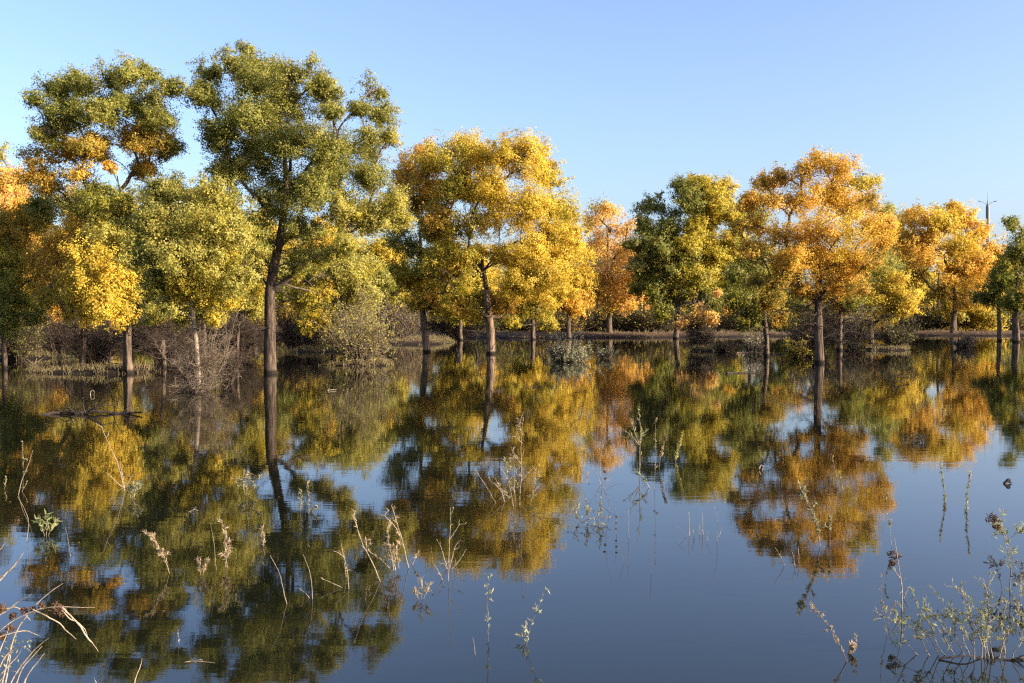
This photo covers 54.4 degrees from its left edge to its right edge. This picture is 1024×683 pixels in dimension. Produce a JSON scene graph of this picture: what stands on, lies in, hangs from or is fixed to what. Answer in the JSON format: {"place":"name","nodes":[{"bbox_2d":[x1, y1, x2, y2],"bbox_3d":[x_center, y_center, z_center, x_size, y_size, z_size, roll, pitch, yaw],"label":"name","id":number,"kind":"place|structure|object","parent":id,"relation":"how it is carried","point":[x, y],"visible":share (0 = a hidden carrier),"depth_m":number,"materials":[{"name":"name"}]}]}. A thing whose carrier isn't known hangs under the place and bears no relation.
{"place":"outdoors","nodes":[
{"label":"outdoors","id":0,"kind":"place"},
{"bbox_2d":[0,336,1023,682],"bbox_3d":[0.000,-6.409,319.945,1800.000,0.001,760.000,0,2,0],"label":"water","id":1,"kind":"structure","parent":0,"point":[418,438],"depth_m":12.35,"materials":[{"name":"blue liquid"}]},
{"bbox_2d":[31,508,60,535],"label":"flooded plant","id":2,"kind":"object","parent":1,"relation":"on","point":[51,526],"visible":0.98,"depth_m":11.24,"materials":[{"name":"green plant"}]},
{"bbox_2d":[0,540,141,682],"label":"dead reeds","id":3,"kind":"object","parent":1,"relation":"in","point":[60,610],"visible":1,"depth_m":6.24,"materials":[{"name":"beige plant"}]},
{"bbox_2d":[40,397,141,414],"bbox_3d":[-10.415,1.713,24.866,2.565,0.748,0.682,0,2,4],"label":"driftwood","id":4,"kind":"object","parent":1,"relation":"in","point":[89,411],"visible":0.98,"depth_m":24.75,"materials":[{"name":"brown wood"}]},
{"bbox_2d":[52,312,154,363],"bbox_3d":[-20.558,-0.631,49.971,5.446,4.820,3.897,0,2,0],"label":"bare shrub","id":5,"kind":"object","parent":1,"relation":"in","point":[103,345],"visible":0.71,"depth_m":49.63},
{"bbox_2d":[124,479,142,497],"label":"flooded plant","id":6,"kind":"object","parent":1,"relation":"on","point":[137,485],"visible":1,"depth_m":13.48,"materials":[{"name":"green plant"}]},
{"bbox_2d":[142,529,171,572],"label":"flooded plant","id":7,"kind":"object","parent":1,"relation":"on","point":[157,547],"visible":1,"depth_m":9.58,"materials":[{"name":"beige plant"}]},
{"bbox_2d":[132,306,204,361],"bbox_3d":[-18.210,-0.494,51.609,4.031,3.624,4.988,0,2,0],"label":"bare shrub","id":8,"kind":"object","parent":1,"relation":"in","point":[153,344],"visible":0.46,"depth_m":51.79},
{"bbox_2d":[144,298,255,390],"bbox_3d":[-10.378,0.092,32.592,4.160,3.432,2.702,0,2,0],"label":"bare shrub","id":9,"kind":"object","parent":1,"relation":"in","point":[189,368],"visible":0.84,"depth_m":32.52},
{"bbox_2d":[168,369,233,392],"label":"bare shrub","id":10,"kind":"object","parent":1,"relation":"in","point":[194,386],"visible":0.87,"depth_m":31.82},
{"bbox_2d":[214,517,233,566],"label":"flooded plant","id":11,"kind":"object","parent":1,"relation":"on","point":[227,551],"visible":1,"depth_m":9.80,"materials":[{"name":"beige plant"}]},
{"bbox_2d":[216,335,251,384],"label":"bare shrub","id":12,"kind":"object","parent":1,"relation":"in","point":[234,363],"visible":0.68,"depth_m":35.43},
{"bbox_2d":[191,308,277,354],"bbox_3d":[-16.481,-1.361,60.020,5.415,5.107,6.206,0,2,0],"label":"bare shrub","id":13,"kind":"object","parent":1,"relation":"on","point":[250,336],"visible":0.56,"depth_m":59.44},
{"bbox_2d":[230,471,262,494],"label":"flooded plant","id":14,"kind":"object","parent":1,"relation":"on","point":[248,476],"visible":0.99,"depth_m":13.74,"materials":[{"name":"green plant"}]},
{"bbox_2d":[352,510,389,581],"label":"flooded plant","id":15,"kind":"object","parent":1,"relation":"on","point":[356,524],"visible":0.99,"depth_m":9.74,"materials":[{"name":"beige plant"}]},
{"bbox_2d":[383,520,403,570],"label":"flooded plant","id":16,"kind":"object","parent":1,"relation":"on","point":[391,555],"visible":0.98,"depth_m":9.74,"materials":[{"name":"beige plant"}]},
{"bbox_2d":[381,503,419,567],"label":"flooded plant","id":17,"kind":"object","parent":1,"relation":"on","point":[399,534],"visible":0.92,"depth_m":9.91,"materials":[{"name":"beige plant"}]},
{"bbox_2d":[412,576,432,598],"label":"flooded plant","id":18,"kind":"object","parent":1,"relation":"on","point":[426,590],"visible":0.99,"depth_m":8.72,"materials":[{"name":"beige plant"}]},
{"bbox_2d":[433,507,466,580],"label":"flooded plant","id":19,"kind":"object","parent":1,"relation":"on","point":[448,568],"visible":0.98,"depth_m":9.76,"materials":[{"name":"beige plant"}]},
{"bbox_2d":[484,573,493,638],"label":"flooded plant","id":20,"kind":"object","parent":1,"relation":"on","point":[487,602],"visible":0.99,"depth_m":7.55,"materials":[{"name":"green plant"}]},
{"bbox_2d":[487,465,519,506],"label":"flooded plant","id":21,"kind":"object","parent":1,"relation":"in","point":[512,484],"visible":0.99,"depth_m":13.09,"materials":[{"name":"beige plant"}]},
{"bbox_2d":[510,414,540,504],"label":"flooded plant","id":22,"kind":"object","parent":1,"relation":"on","point":[521,479],"visible":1,"depth_m":13.87,"materials":[{"name":"beige plant"}]},
{"bbox_2d":[515,587,549,645],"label":"flooded plant","id":23,"kind":"object","parent":1,"relation":"on","point":[526,640],"visible":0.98,"depth_m":7.51,"materials":[{"name":"beige plant"}]},
{"bbox_2d":[543,329,603,361],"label":"sage bush","id":24,"kind":"object","parent":1,"relation":"in","point":[559,353],"visible":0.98,"depth_m":51.74,"materials":[{"name":"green plant"}]},
{"bbox_2d":[567,493,610,525],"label":"flooded plant","id":25,"kind":"object","parent":1,"relation":"in","point":[589,509],"visible":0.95,"depth_m":11.94,"materials":[{"name":"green plant"}]},
{"bbox_2d":[596,345,618,357],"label":"sage bush","id":26,"kind":"object","parent":1,"relation":"on","point":[603,354],"visible":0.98,"depth_m":56.02,"materials":[{"name":"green plant"}]},
{"bbox_2d":[623,409,649,487],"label":"flooded plant","id":27,"kind":"object","parent":1,"relation":"on","point":[640,437],"visible":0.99,"depth_m":15.50,"materials":[{"name":"green plant"}]},
{"bbox_2d":[671,292,724,346],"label":"bare shrub","id":28,"kind":"object","parent":1,"relation":"on","point":[700,335],"visible":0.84,"depth_m":70.61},
{"bbox_2d":[739,328,763,352],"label":"bare shrub","id":29,"kind":"object","parent":1,"relation":"in","point":[754,346],"visible":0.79,"depth_m":63.29,"materials":[{"name":"brown plant"}]},
{"bbox_2d":[784,333,812,357],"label":"leafy bush","id":30,"kind":"object","parent":1,"relation":"on","point":[797,351],"visible":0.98,"depth_m":55.97,"materials":[{"name":"green plant"}]},
{"bbox_2d":[796,480,826,545],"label":"flooded plant","id":31,"kind":"object","parent":1,"relation":"on","point":[805,499],"visible":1,"depth_m":10.61,"materials":[{"name":"green plant"}]},
{"bbox_2d":[809,599,857,660],"bbox_3d":[2.351,2.092,7.266,0.400,0.478,0.242,0,2,0],"label":"flooded plant","id":32,"kind":"object","parent":1,"relation":"on","point":[852,646],"visible":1,"depth_m":7.23,"materials":[{"name":"beige plant"}]},
{"bbox_2d":[887,538,909,610],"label":"flooded plant","id":33,"kind":"object","parent":1,"relation":"on","point":[892,562],"visible":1,"depth_m":8.37,"materials":[{"name":"brown plant"}]},
{"bbox_2d":[873,587,965,655],"bbox_3d":[2.989,2.061,7.273,0.695,0.539,0.239,0,2,0],"label":"flooded plant","id":34,"kind":"object","parent":1,"relation":"on","point":[928,616],"visible":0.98,"depth_m":7.30,"materials":[{"name":"green plant"}]},
{"bbox_2d":[942,325,980,347],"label":"bare shrub","id":35,"kind":"object","parent":1,"relation":"in","point":[968,340],"visible":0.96,"depth_m":72.67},
{"bbox_2d":[929,567,1023,658],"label":"flooded plant","id":36,"kind":"object","parent":1,"relation":"on","point":[981,626],"visible":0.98,"depth_m":7.23,"materials":[{"name":"green plant"}]},
{"bbox_2d":[938,644,1023,660],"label":"fallen branch","id":37,"kind":"object","parent":1,"relation":"on","point":[1011,659],"visible":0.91,"depth_m":7.19,"materials":[{"name":"brown wood"}]},
{"bbox_2d":[983,553,1023,590],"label":"flooded plant","id":38,"kind":"object","parent":1,"relation":"on","point":[1001,565],"visible":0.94,"depth_m":9.00,"materials":[{"name":"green plant"}]},
{"bbox_2d":[985,508,1023,588],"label":"flooded plant","id":39,"kind":"object","parent":1,"relation":"on","point":[997,527],"visible":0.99,"depth_m":9.06,"materials":[{"name":"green plant"}]},
{"bbox_2d":[0,314,1023,373],"bbox_3d":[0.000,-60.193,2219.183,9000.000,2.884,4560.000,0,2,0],"label":"ground","id":40,"kind":"structure","parent":0,"point":[733,333],"depth_m":104.63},
{"bbox_2d":[0,139,46,235],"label":"poplar tree","id":41,"kind":"object","parent":40,"relation":"on","point":[13,191],"visible":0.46,"depth_m":76.67,"materials":[{"name":"orange plant"}]},
{"bbox_2d":[0,310,50,359],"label":"bare shrub","id":42,"kind":"object","parent":40,"relation":"on","point":[16,352],"visible":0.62,"depth_m":53.76,"materials":[{"name":"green plant"}]},
{"bbox_2d":[0,170,66,368],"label":"poplar tree","id":43,"kind":"object","parent":40,"relation":"on","point":[15,234],"visible":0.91,"depth_m":43.95,"materials":[{"name":"green plant"}]},
{"bbox_2d":[4,234,69,350],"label":"poplar tree","id":44,"kind":"object","parent":40,"relation":"on","point":[53,306],"visible":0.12,"depth_m":61.60,"materials":[{"name":"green plant"}]},
{"bbox_2d":[43,182,81,338],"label":"distant tree","id":45,"kind":"object","parent":40,"relation":"on","point":[68,192],"visible":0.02,"depth_m":87.17,"materials":[{"name":"orange plant"}]},
{"bbox_2d":[28,301,102,354],"bbox_3d":[-26.217,-0.975,57.981,4.490,4.023,5.243,0,2,0],"label":"bare shrub","id":46,"kind":"object","parent":40,"relation":"on","point":[51,333],"visible":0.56,"depth_m":57.69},
{"bbox_2d":[7,200,148,367],"bbox_3d":[-18.590,-2.209,42.276,4.914,8.220,11.187,-1,2,-31],"label":"poplar tree","id":47,"kind":"object","parent":40,"relation":"on","point":[88,273],"visible":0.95,"depth_m":39.95,"materials":[{"name":"yellow plant"}]},
{"bbox_2d":[5,49,196,373],"bbox_3d":[-16.643,-5.196,41.209,8.009,13.196,5.958,1,2,28],"label":"poplar tree","id":48,"kind":"object","parent":40,"relation":"on","point":[149,128],"visible":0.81,"depth_m":40.19,"materials":[{"name":"green plant"}]},
{"bbox_2d":[82,191,140,340],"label":"distant tree","id":49,"kind":"object","parent":40,"relation":"on","point":[112,244],"visible":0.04,"depth_m":79.37,"materials":[{"name":"yellow plant"}]},
{"bbox_2d":[113,313,184,335],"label":"bare shrub","id":50,"kind":"object","parent":40,"relation":"on","point":[137,326],"visible":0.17,"depth_m":101.43,"materials":[{"name":"brown plant"}]},
{"bbox_2d":[116,265,189,367],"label":"poplar tree","id":51,"kind":"object","parent":40,"relation":"on","point":[164,359],"visible":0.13,"depth_m":45.92,"materials":[{"name":"green plant"}]},
{"bbox_2d":[113,169,271,384],"bbox_3d":[-10.153,-1.753,31.793,5.001,7.951,4.578,0,2,0],"label":"poplar tree","id":52,"kind":"object","parent":40,"relation":"on","point":[224,232],"visible":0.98,"depth_m":31.63,"materials":[{"name":"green plant"}]},
{"bbox_2d":[164,202,223,343],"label":"distant tree","id":53,"kind":"object","parent":40,"relation":"on","point":[187,310],"visible":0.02,"depth_m":81.04,"materials":[{"name":"green plant"}]},
{"bbox_2d":[213,266,267,362],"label":"poplar tree","id":54,"kind":"object","parent":40,"relation":"on","point":[255,310],"visible":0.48,"depth_m":46.60,"materials":[{"name":"yellow plant"}]},
{"bbox_2d":[225,208,297,339],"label":"distant tree","id":55,"kind":"object","parent":40,"relation":"on","point":[266,262],"visible":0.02,"depth_m":88.58,"materials":[{"name":"green plant"}]},
{"bbox_2d":[174,38,419,373],"bbox_3d":[-8.966,-5.476,41.205,10.338,14.934,8.072,0,2,0],"label":"poplar tree","id":56,"kind":"object","parent":40,"relation":"on","point":[308,187],"visible":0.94,"depth_m":40.22,"materials":[{"name":"green plant"}]},
{"bbox_2d":[252,297,341,349],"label":"bare shrub","id":57,"kind":"object","parent":40,"relation":"on","point":[291,339],"visible":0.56,"depth_m":69.25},
{"bbox_2d":[262,219,335,342],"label":"distant tree","id":58,"kind":"object","parent":40,"relation":"on","point":[278,296],"visible":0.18,"depth_m":82.36,"materials":[{"name":"green plant"}]},
{"bbox_2d":[296,216,372,321],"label":"distant tree","id":59,"kind":"object","parent":40,"relation":"on","point":[329,230],"visible":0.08,"depth_m":91.26,"materials":[{"name":"yellow plant"}]},
{"bbox_2d":[279,243,398,359],"bbox_3d":[-8.975,-1.704,51.721,6.339,6.729,5.458,0,2,0],"label":"poplar tree","id":60,"kind":"object","parent":40,"relation":"on","point":[362,270],"visible":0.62,"depth_m":50.85,"materials":[{"name":"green plant"}]},
{"bbox_2d":[311,281,407,363],"bbox_3d":[-7.613,-0.495,48.062,4.743,4.863,7.045,0,2,0],"label":"bare shrub","id":61,"kind":"object","parent":40,"relation":"on","point":[366,334],"visible":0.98,"depth_m":48.23,"materials":[{"name":"green plant"}]},
{"bbox_2d":[356,234,415,337],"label":"distant tree","id":62,"kind":"object","parent":40,"relation":"on","point":[376,247],"visible":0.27,"depth_m":88.04,"materials":[{"name":"yellow plant"}]},
{"bbox_2d":[374,287,429,338],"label":"bare shrub","id":63,"kind":"object","parent":40,"relation":"on","point":[405,320],"visible":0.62,"depth_m":87.36,"materials":[{"name":"brown plant"}]},
{"bbox_2d":[379,135,478,351],"bbox_3d":[-5.533,-6.105,64.909,6.549,14.868,6.071,-1,2,-37],"label":"poplar tree","id":64,"kind":"object","parent":40,"relation":"on","point":[420,300],"visible":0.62,"depth_m":63.81,"materials":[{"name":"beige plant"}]},
{"bbox_2d":[427,317,485,338],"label":"bare shrub","id":65,"kind":"object","parent":40,"relation":"on","point":[450,330],"visible":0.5,"depth_m":97.41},
{"bbox_2d":[424,238,496,339],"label":"distant tree","id":66,"kind":"object","parent":40,"relation":"on","point":[480,285],"visible":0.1,"depth_m":92.77,"materials":[{"name":"yellow plant"}]},
{"bbox_2d":[429,310,504,331],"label":"bare shrub","id":67,"kind":"object","parent":40,"relation":"on","point":[496,323],"visible":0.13,"depth_m":120.53,"materials":[{"name":"brown plant"}]},
{"bbox_2d":[473,264,502,310],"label":"distant tree","id":68,"kind":"object","parent":40,"relation":"on","point":[496,272],"visible":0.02,"depth_m":148.90,"materials":[{"name":"yellow plant"}]},
{"bbox_2d":[403,123,592,353],"bbox_3d":[-0.807,-6.030,61.158,11.838,14.892,9.500,0,2,0],"label":"poplar tree","id":69,"kind":"object","parent":40,"relation":"on","point":[439,232],"visible":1,"depth_m":59.79,"materials":[{"name":"yellow plant"}]},
{"bbox_2d":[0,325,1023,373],"bbox_3d":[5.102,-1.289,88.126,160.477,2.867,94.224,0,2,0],"label":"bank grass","id":70,"kind":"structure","parent":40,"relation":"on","point":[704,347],"depth_m":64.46,"materials":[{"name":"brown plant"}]},
{"bbox_2d":[495,233,576,339],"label":"distant tree","id":71,"kind":"object","parent":40,"relation":"on","point":[533,336],"visible":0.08,"depth_m":95.08,"materials":[{"name":"yellow plant"}]},
{"bbox_2d":[520,308,606,331],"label":"bare shrub","id":72,"kind":"object","parent":40,"relation":"on","point":[575,327],"visible":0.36,"depth_m":117.99,"materials":[{"name":"brown plant"}]},
{"bbox_2d":[546,212,601,338],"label":"poplar tree","id":73,"kind":"object","parent":40,"relation":"on","point":[572,307],"visible":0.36,"depth_m":97.56,"materials":[{"name":"yellow plant"}]},
{"bbox_2d":[548,294,646,331],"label":"bare shrub","id":74,"kind":"object","parent":40,"relation":"on","point":[598,322],"visible":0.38,"depth_m":119.72,"materials":[{"name":"brown plant"}]},
{"bbox_2d":[581,191,618,315],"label":"poplar tree","id":75,"kind":"object","parent":40,"relation":"on","point":[592,207],"visible":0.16,"depth_m":134.16,"materials":[{"name":"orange plant"}]},
{"bbox_2d":[580,291,644,330],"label":"bare shrub","id":76,"kind":"object","parent":40,"relation":"on","point":[617,319],"visible":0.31,"depth_m":121.24,"materials":[{"name":"brown plant"}]},
{"bbox_2d":[581,199,650,332],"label":"poplar tree","id":77,"kind":"object","parent":40,"relation":"on","point":[610,281],"visible":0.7,"depth_m":107.57,"materials":[{"name":"orange plant"}]},
{"bbox_2d":[612,286,674,331],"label":"bare shrub","id":78,"kind":"object","parent":40,"relation":"on","point":[636,321],"visible":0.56,"depth_m":118.58,"materials":[{"name":"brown plant"}]},
{"bbox_2d":[624,261,690,331],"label":"distant tree","id":79,"kind":"object","parent":40,"relation":"on","point":[682,310],"visible":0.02,"depth_m":120.95,"materials":[{"name":"green plant"}]},
{"bbox_2d":[632,302,714,331],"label":"bare shrub","id":80,"kind":"object","parent":40,"relation":"on","point":[661,327],"visible":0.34,"depth_m":117.50,"materials":[{"name":"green plant"}]},
{"bbox_2d":[617,170,759,338],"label":"poplar tree","id":81,"kind":"object","parent":40,"relation":"on","point":[694,256],"visible":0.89,"depth_m":97.82,"materials":[{"name":"green plant"}]},
{"bbox_2d":[670,287,739,329],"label":"tree","id":82,"kind":"object","parent":40,"relation":"on","point":[679,323],"visible":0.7,"depth_m":69.96,"materials":[{"name":"orange plant"}]},
{"bbox_2d":[693,301,737,330],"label":"bare shrub","id":83,"kind":"object","parent":40,"relation":"on","point":[730,323],"visible":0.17,"depth_m":124.57,"materials":[{"name":"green plant"}]},
{"bbox_2d":[709,333,737,350],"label":"bare shrub","id":84,"kind":"object","parent":40,"relation":"on","point":[722,345],"visible":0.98,"depth_m":66.14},
{"bbox_2d":[730,187,783,330],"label":"poplar tree","id":85,"kind":"object","parent":40,"relation":"on","point":[766,218],"visible":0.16,"depth_m":123.12,"materials":[{"name":"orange plant"}]},
{"bbox_2d":[715,240,804,356],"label":"poplar tree","id":86,"kind":"object","parent":40,"relation":"on","point":[754,299],"visible":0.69,"depth_m":57.99,"materials":[{"name":"green plant"}]},
{"bbox_2d":[755,271,812,330],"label":"distant tree","id":87,"kind":"object","parent":40,"relation":"on","point":[803,302],"visible":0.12,"depth_m":129.89,"materials":[{"name":"green plant"}]},
{"bbox_2d":[770,244,834,313],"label":"distant tree","id":88,"kind":"object","parent":40,"relation":"on","point":[805,299],"visible":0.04,"depth_m":153.29,"materials":[{"name":"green plant"}]},
{"bbox_2d":[776,301,846,351],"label":"bare shrub","id":89,"kind":"object","parent":40,"relation":"on","point":[794,337],"visible":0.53,"depth_m":65.39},
{"bbox_2d":[727,144,901,362],"bbox_3d":[15.357,-4.017,49.649,9.282,11.506,6.955,-1,2,-29],"label":"poplar tree","id":90,"kind":"object","parent":40,"relation":"on","point":[818,257],"visible":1,"depth_m":48.88,"materials":[{"name":"orange plant"}]},
{"bbox_2d":[822,273,882,350],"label":"poplar tree","id":91,"kind":"object","parent":40,"relation":"on","point":[841,310],"visible":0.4,"depth_m":67.55,"materials":[{"name":"green plant"}]},
{"bbox_2d":[829,303,884,346],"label":"bare shrub","id":92,"kind":"object","parent":40,"relation":"on","point":[860,328],"visible":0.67,"depth_m":75.57,"materials":[{"name":"brown plant"}]},
{"bbox_2d":[828,248,902,331],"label":"distant tree","id":93,"kind":"object","parent":40,"relation":"on","point":[882,281],"visible":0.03,"depth_m":122.23,"materials":[{"name":"green plant"}]},
{"bbox_2d":[849,248,926,344],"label":"poplar tree","id":94,"kind":"object","parent":40,"relation":"on","point":[892,296],"visible":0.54,"depth_m":78.68,"materials":[{"name":"yellow plant"}]},
{"bbox_2d":[864,305,927,347],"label":"bare shrub","id":95,"kind":"object","parent":40,"relation":"on","point":[896,338],"visible":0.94,"depth_m":69.13,"materials":[{"name":"green plant"}]},
{"bbox_2d":[867,200,928,288],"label":"poplar tree","id":96,"kind":"object","parent":40,"relation":"on","point":[889,207],"visible":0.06,"depth_m":127.05,"materials":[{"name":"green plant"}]},
{"bbox_2d":[884,256,940,315],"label":"distant tree","id":97,"kind":"object","parent":40,"relation":"on","point":[915,287],"visible":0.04,"depth_m":152.72,"materials":[{"name":"yellow plant"}]},
{"bbox_2d":[897,301,941,328],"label":"bare shrub","id":98,"kind":"object","parent":40,"relation":"on","point":[918,318],"visible":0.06,"depth_m":131.60,"materials":[{"name":"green plant"}]},
{"bbox_2d":[901,286,964,329],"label":"bare shrub","id":99,"kind":"object","parent":40,"relation":"on","point":[934,321],"visible":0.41,"depth_m":129.40,"materials":[{"name":"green plant"}]},
{"bbox_2d":[883,198,1007,332],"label":"poplar tree","id":100,"kind":"object","parent":40,"relation":"on","point":[969,259],"visible":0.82,"depth_m":112.70,"materials":[{"name":"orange plant"}]},
{"bbox_2d":[932,255,1009,330],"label":"distant tree","id":101,"kind":"object","parent":40,"relation":"on","point":[978,316],"visible":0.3,"depth_m":124.20,"materials":[{"name":"yellow plant"}]},
{"bbox_2d":[930,304,1011,330],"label":"bare shrub","id":102,"kind":"object","parent":40,"relation":"on","point":[960,324],"visible":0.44,"depth_m":126.13,"materials":[{"name":"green plant"}]},
{"bbox_2d":[979,199,996,243],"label":"mast","id":103,"kind":"object","parent":40,"relation":"on","point":[988,213],"visible":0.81,"depth_m":238.96,"materials":[{"name":"metal"}]},
{"bbox_2d":[959,307,1023,329],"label":"bare shrub","id":104,"kind":"object","parent":40,"relation":"on","point":[1010,320],"visible":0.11,"depth_m":128.64,"materials":[{"name":"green plant"}]},
{"bbox_2d":[968,252,1023,340],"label":"poplar tree","id":105,"kind":"object","parent":40,"relation":"on","point":[992,293],"visible":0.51,"depth_m":91.80,"materials":[{"name":"green plant"}]},
{"bbox_2d":[987,214,1023,341],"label":"poplar tree","id":106,"kind":"object","parent":40,"relation":"on","point":[1014,302],"visible":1,"depth_m":87.56,"materials":[{"name":"green plant"}]},
{"bbox_2d":[0,0,1023,313],"label":"sky","id":107,"kind":"structure","parent":0,"point":[633,95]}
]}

